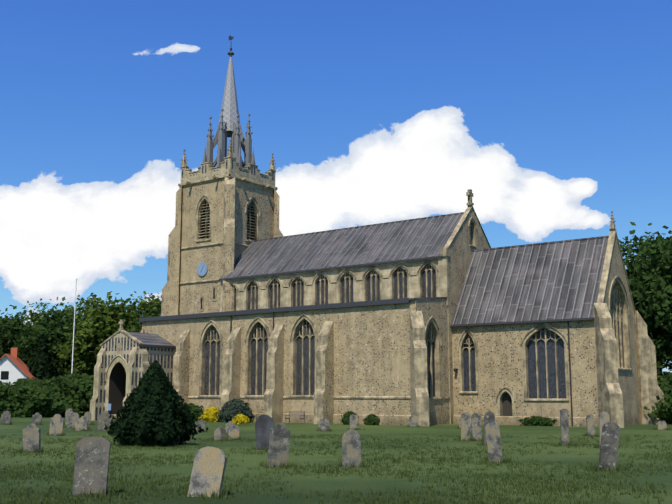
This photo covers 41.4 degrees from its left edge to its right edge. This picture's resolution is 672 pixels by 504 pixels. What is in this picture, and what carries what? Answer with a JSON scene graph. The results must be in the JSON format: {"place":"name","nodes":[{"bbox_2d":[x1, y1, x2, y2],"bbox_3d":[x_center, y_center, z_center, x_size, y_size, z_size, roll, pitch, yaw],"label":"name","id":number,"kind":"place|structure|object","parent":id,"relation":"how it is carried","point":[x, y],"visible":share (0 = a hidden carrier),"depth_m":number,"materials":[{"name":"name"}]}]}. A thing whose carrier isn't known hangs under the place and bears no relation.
{"place":"outdoors","nodes":[
{"label":"outdoors","id":0,"kind":"place"},
{"bbox_2d":[0,417,671,503],"bbox_3d":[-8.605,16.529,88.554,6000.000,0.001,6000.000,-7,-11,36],"label":"churchyard ground","id":1,"kind":"structure","parent":0,"point":[323,484],"depth_m":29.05,"materials":[{"name":"green plant"}]},
{"bbox_2d":[1,411,11,424],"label":"headstone","id":2,"kind":"object","parent":1,"relation":"on","point":[6,416],"visible":0.9,"depth_m":69.01,"materials":[{"name":"grey stone"}]},
{"bbox_2d":[0,328,30,361],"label":"tree","id":3,"kind":"object","parent":1,"relation":"on","point":[5,339],"visible":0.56,"depth_m":112.05,"materials":[{"name":"green plant"}]},
{"bbox_2d":[0,381,34,416],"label":"hedge","id":4,"kind":"object","parent":1,"relation":"on","point":[3,387],"visible":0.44,"depth_m":92.63,"materials":[{"name":"green plant"}]},
{"bbox_2d":[0,348,35,389],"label":"white cottage","id":5,"kind":"structure","parent":1,"relation":"on","point":[13,366],"depth_m":95.41,"materials":[{"name":"white paint"}]},
{"bbox_2d":[0,305,39,365],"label":"tree","id":6,"kind":"object","parent":1,"relation":"on","point":[15,325],"visible":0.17,"depth_m":117.30,"materials":[{"name":"green plant"}]},
{"bbox_2d":[23,424,40,451],"bbox_3d":[-12.117,7.485,35.459,0.727,1.280,0.174,-1,-9,6],"label":"headstone","id":7,"kind":"object","parent":1,"relation":"on","point":[31,436],"visible":0.9,"depth_m":35.41,"materials":[{"name":"grey stone"}]},
{"bbox_2d":[1,298,62,372],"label":"tree","id":8,"kind":"object","parent":1,"relation":"on","point":[35,320],"visible":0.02,"depth_m":127.58,"materials":[{"name":"green plant"}]},
{"bbox_2d":[32,413,41,424],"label":"headstone","id":9,"kind":"object","parent":1,"relation":"on","point":[36,417],"visible":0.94,"depth_m":68.39,"materials":[{"name":"grey stone"}]},
{"bbox_2d":[26,333,54,379],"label":"conifer","id":10,"kind":"object","parent":1,"relation":"on","point":[41,366],"visible":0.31,"depth_m":101.06,"materials":[{"name":"green plant"}]},
{"bbox_2d":[0,377,82,417],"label":"hedge","id":11,"kind":"object","parent":1,"relation":"on","point":[50,399],"visible":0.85,"depth_m":91.68,"materials":[{"name":"green plant"}]},
{"bbox_2d":[7,303,98,376],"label":"tree","id":12,"kind":"object","parent":1,"relation":"on","point":[54,330],"visible":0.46,"depth_m":109.53,"materials":[{"name":"green plant"}]},
{"bbox_2d":[49,414,63,435],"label":"headstone","id":13,"kind":"object","parent":1,"relation":"on","point":[56,423],"visible":0.9,"depth_m":50.07,"materials":[{"name":"beige stone"}]},
{"bbox_2d":[44,373,93,415],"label":"hedge","id":14,"kind":"object","parent":1,"relation":"on","point":[82,383],"visible":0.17,"depth_m":94.03,"materials":[{"name":"green plant"}]},
{"bbox_2d":[65,408,73,424],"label":"headstone","id":15,"kind":"object","parent":1,"relation":"on","point":[68,411],"visible":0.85,"depth_m":68.45,"materials":[{"name":"grey stone"}]},
{"bbox_2d":[67,412,78,427],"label":"headstone","id":16,"kind":"object","parent":1,"relation":"on","point":[73,417],"visible":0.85,"depth_m":62.74,"materials":[{"name":"grey stone"}]},
{"bbox_2d":[71,277,76,372],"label":"flagpole","id":17,"kind":"object","parent":1,"relation":"on","point":[74,328],"visible":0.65,"depth_m":100.27,"materials":[{"name":"white metal"}]},
{"bbox_2d":[75,419,87,430],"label":"headstone","id":18,"kind":"object","parent":1,"relation":"on","point":[80,423],"visible":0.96,"depth_m":56.61,"materials":[{"name":"grey stone"}]},
{"bbox_2d":[78,416,88,426],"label":"headstone","id":19,"kind":"object","parent":1,"relation":"on","point":[85,418],"visible":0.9,"depth_m":59.78,"materials":[{"name":"grey stone"}]},
{"bbox_2d":[84,412,90,422],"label":"headstone","id":20,"kind":"object","parent":1,"relation":"on","point":[87,415],"visible":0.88,"depth_m":67.92,"materials":[{"name":"grey stone"}]},
{"bbox_2d":[72,437,110,495],"bbox_3d":[-5.529,4.920,20.132,0.779,1.470,0.236,1,-9,-8],"label":"headstone","id":21,"kind":"object","parent":1,"relation":"on","point":[92,462],"visible":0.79,"depth_m":20.07,"materials":[{"name":"grey stone"}]},
{"bbox_2d":[46,293,137,371],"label":"tree","id":22,"kind":"object","parent":1,"relation":"on","point":[86,308],"visible":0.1,"depth_m":121.53,"materials":[{"name":"green plant"}]},
{"bbox_2d":[49,291,143,374],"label":"tree","id":23,"kind":"object","parent":1,"relation":"on","point":[103,325],"visible":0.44,"depth_m":105.26,"materials":[{"name":"green plant"}]},
{"bbox_2d":[98,410,112,430],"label":"headstone","id":24,"kind":"object","parent":1,"relation":"on","point":[103,418],"visible":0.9,"depth_m":56.63,"materials":[{"name":"grey stone"}]},
{"bbox_2d":[90,319,175,420],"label":"porch","id":25,"kind":"object","parent":1,"relation":"on","point":[125,359],"visible":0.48,"depth_m":80.75,"materials":[{"name":"grey stone"}]},
{"bbox_2d":[121,291,161,319],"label":"tree","id":26,"kind":"object","parent":1,"relation":"on","point":[143,304],"visible":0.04,"depth_m":117.93,"materials":[{"name":"green plant"}]},
{"bbox_2d":[127,302,160,332],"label":"tree","id":27,"kind":"object","parent":1,"relation":"on","point":[155,311],"depth_m":102.82,"materials":[{"name":"green plant"}]},
{"bbox_2d":[101,360,208,446],"bbox_3d":[-8.200,6.948,40.766,3.985,3.918,4.131,-7,-11,36],"label":"yew bush","id":28,"kind":"object","parent":1,"relation":"on","point":[152,413],"visible":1,"depth_m":39.88,"materials":[{"name":"green plant"}]},
{"bbox_2d":[178,403,204,421],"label":"bush","id":29,"kind":"object","parent":1,"relation":"on","point":[196,411],"visible":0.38,"depth_m":76.87,"materials":[{"name":"green plant"}]},
{"bbox_2d":[196,420,205,430],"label":"headstone","id":30,"kind":"object","parent":1,"relation":"on","point":[202,423],"visible":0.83,"depth_m":54.72,"materials":[{"name":"grey stone"}]},
{"bbox_2d":[187,446,226,496],"bbox_3d":[-2.892,5.020,19.968,0.827,1.290,0.331,-2,-9,10],"label":"headstone","id":31,"kind":"object","parent":1,"relation":"on","point":[208,469],"visible":0.96,"depth_m":19.91,"materials":[{"name":"beige stone"}]},
{"bbox_2d":[198,406,221,421],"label":"yellow shrub","id":32,"kind":"object","parent":1,"relation":"on","point":[209,414],"visible":0.79,"depth_m":75.91,"materials":[{"name":"yellow plant"}]},
{"bbox_2d":[214,426,225,440],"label":"headstone","id":33,"kind":"object","parent":1,"relation":"on","point":[219,431],"visible":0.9,"depth_m":44.54,"materials":[{"name":"grey stone"}]},
{"bbox_2d":[161,139,282,315],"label":"tower","id":34,"kind":"structure","parent":1,"relation":"on","point":[227,212],"depth_m":91.11,"materials":[{"name":"stone"}]},
{"bbox_2d":[202,35,254,167],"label":"spire","id":35,"kind":"structure","parent":34,"relation":"on","point":[229,125],"depth_m":94.38,"materials":[{"name":"grey"}]},
{"bbox_2d":[226,421,234,431],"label":"headstone","id":36,"kind":"object","parent":1,"relation":"on","point":[229,424],"visible":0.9,"depth_m":53.93,"materials":[{"name":"grey stone"}]},
{"bbox_2d":[228,425,238,439],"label":"headstone","id":37,"kind":"object","parent":1,"relation":"on","point":[233,431],"visible":0.83,"depth_m":45.50,"materials":[{"name":"grey stone"}]},
{"bbox_2d":[216,398,260,422],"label":"bush","id":38,"kind":"object","parent":1,"relation":"on","point":[233,408],"visible":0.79,"depth_m":74.23,"materials":[{"name":"green plant"}]},
{"bbox_2d":[231,414,248,423],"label":"yellow shrub","id":39,"kind":"object","parent":1,"relation":"on","point":[240,418],"visible":0.96,"depth_m":69.75,"materials":[{"name":"yellow plant"}]},
{"bbox_2d":[255,414,274,449],"bbox_3d":[-2.900,7.551,36.825,0.916,1.647,0.240,-1,-9,4],"label":"headstone","id":40,"kind":"object","parent":1,"relation":"on","point":[264,423],"visible":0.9,"depth_m":36.83,"materials":[{"name":"stone"}]},
{"bbox_2d":[267,423,290,466],"bbox_3d":[-1.807,6.171,28.034,0.755,1.549,0.262,1,-9,-5],"label":"headstone","id":41,"kind":"object","parent":1,"relation":"on","point":[279,442],"visible":0.94,"depth_m":27.98,"materials":[{"name":"grey stone"}]},
{"bbox_2d":[139,297,449,425],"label":"aisle","id":42,"kind":"object","parent":1,"relation":"on","point":[385,361],"visible":0.94,"depth_m":71.87,"materials":[{"name":"stone"}]},
{"bbox_2d":[285,411,304,423],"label":"garden bench","id":43,"kind":"object","parent":1,"relation":"on","point":[300,415],"visible":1,"depth_m":72.05,"materials":[{"name":"brown wood"}]},
{"bbox_2d":[318,418,329,430],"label":"headstone","id":44,"kind":"object","parent":1,"relation":"on","point":[323,423],"visible":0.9,"depth_m":56.19,"materials":[{"name":"grey stone"}]},
{"bbox_2d":[341,411,358,424],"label":"bush","id":45,"kind":"object","parent":1,"relation":"on","point":[345,420],"visible":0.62,"depth_m":68.70,"materials":[{"name":"green plant"}]},
{"bbox_2d":[342,430,360,466],"bbox_3d":[0.497,6.267,28.057,0.608,1.316,0.146,-1,-9,5],"label":"headstone","id":46,"kind":"object","parent":1,"relation":"on","point":[351,446],"visible":0.9,"depth_m":28.02,"materials":[{"name":"grey stone"}]},
{"bbox_2d":[350,414,357,429],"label":"headstone","id":47,"kind":"object","parent":1,"relation":"on","point":[353,421],"visible":0.85,"depth_m":58.49,"materials":[{"name":"grey stone"}]},
{"bbox_2d":[219,189,490,423],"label":"nave","id":48,"kind":"object","parent":1,"relation":"on","point":[422,257],"visible":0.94,"depth_m":78.54,"materials":[{"name":"stone"}]},
{"bbox_2d":[363,414,379,424],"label":"bush","id":49,"kind":"object","parent":1,"relation":"on","point":[371,419],"visible":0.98,"depth_m":67.52,"materials":[{"name":"green plant"}]},
{"bbox_2d":[409,416,417,426],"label":"headstone","id":50,"kind":"object","parent":1,"relation":"on","point":[413,420],"visible":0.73,"depth_m":64.08,"materials":[{"name":"grey stone"}]},
{"bbox_2d":[461,412,470,440],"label":"headstone","id":51,"kind":"object","parent":1,"relation":"on","point":[465,424],"visible":0.85,"depth_m":44.20,"materials":[{"name":"beige stone"}]},
{"bbox_2d":[471,413,481,440],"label":"headstone","id":52,"kind":"object","parent":1,"relation":"on","point":[476,425],"visible":0.83,"depth_m":44.28,"materials":[{"name":"grey stone"}]},
{"bbox_2d":[484,411,494,445],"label":"headstone","id":53,"kind":"object","parent":1,"relation":"on","point":[489,416],"visible":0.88,"depth_m":40.00,"materials":[{"name":"grey stone"}]},
{"bbox_2d":[485,423,502,462],"bbox_3d":[5.313,6.491,29.909,0.572,1.495,0.228,-1,-9,4],"label":"headstone","id":54,"kind":"object","parent":1,"relation":"on","point":[493,439],"visible":0.77,"depth_m":29.87,"materials":[{"name":"grey stone"}]},
{"bbox_2d":[518,416,557,425],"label":"chancel plants","id":55,"kind":"object","parent":1,"relation":"on","point":[537,421],"visible":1,"depth_m":65.53,"materials":[{"name":"green plant"}]},
{"bbox_2d":[450,211,664,427],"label":"church chancel","id":56,"kind":"structure","parent":1,"relation":"on","point":[551,330],"depth_m":68.73,"materials":[{"name":"stone"}]},
{"bbox_2d":[560,409,568,445],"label":"headstone","id":57,"kind":"object","parent":1,"relation":"on","point":[564,422],"visible":0.83,"depth_m":39.90,"materials":[{"name":"grey stone"}]},
{"bbox_2d":[586,414,594,435],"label":"headstone","id":58,"kind":"object","parent":1,"relation":"on","point":[590,420],"visible":0.85,"depth_m":49.15,"materials":[{"name":"beige stone"}]},
{"bbox_2d":[599,411,609,443],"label":"headstone","id":59,"kind":"object","parent":1,"relation":"on","point":[604,417],"visible":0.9,"depth_m":38.13,"materials":[{"name":"beige stone"}]},
{"bbox_2d":[598,422,619,470],"bbox_3d":[8.211,5.936,26.800,0.695,1.628,0.242,-1,-9,8],"label":"headstone","id":60,"kind":"object","parent":1,"relation":"on","point":[609,444],"visible":0.85,"depth_m":26.75,"materials":[{"name":"grey stone"}]},
{"bbox_2d":[618,222,671,372],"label":"tree","id":61,"kind":"object","parent":1,"relation":"on","point":[630,256],"visible":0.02,"depth_m":81.48,"materials":[{"name":"green plant"}]},
{"bbox_2d":[625,259,671,369],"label":"tree","id":62,"kind":"object","parent":1,"relation":"on","point":[668,361],"depth_m":99.23,"materials":[{"name":"green plant"}]},
{"bbox_2d":[627,225,671,374],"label":"tree","id":63,"kind":"object","parent":1,"relation":"on","point":[651,297],"visible":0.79,"depth_m":74.49,"materials":[{"name":"green plant"}]},
{"bbox_2d":[643,371,671,423],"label":"hedge","id":64,"kind":"object","parent":1,"relation":"on","point":[664,382],"visible":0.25,"depth_m":69.66,"materials":[{"name":"green plant"}]},
{"bbox_2d":[657,421,666,429],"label":"headstone","id":65,"kind":"object","parent":1,"relation":"on","point":[661,425],"visible":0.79,"depth_m":57.89,"materials":[{"name":"beige stone"}]},
{"bbox_2d":[0,0,671,371],"label":"sky","id":66,"kind":"structure","parent":0,"point":[555,116],"materials":[{"name":"blue"}]}
]}

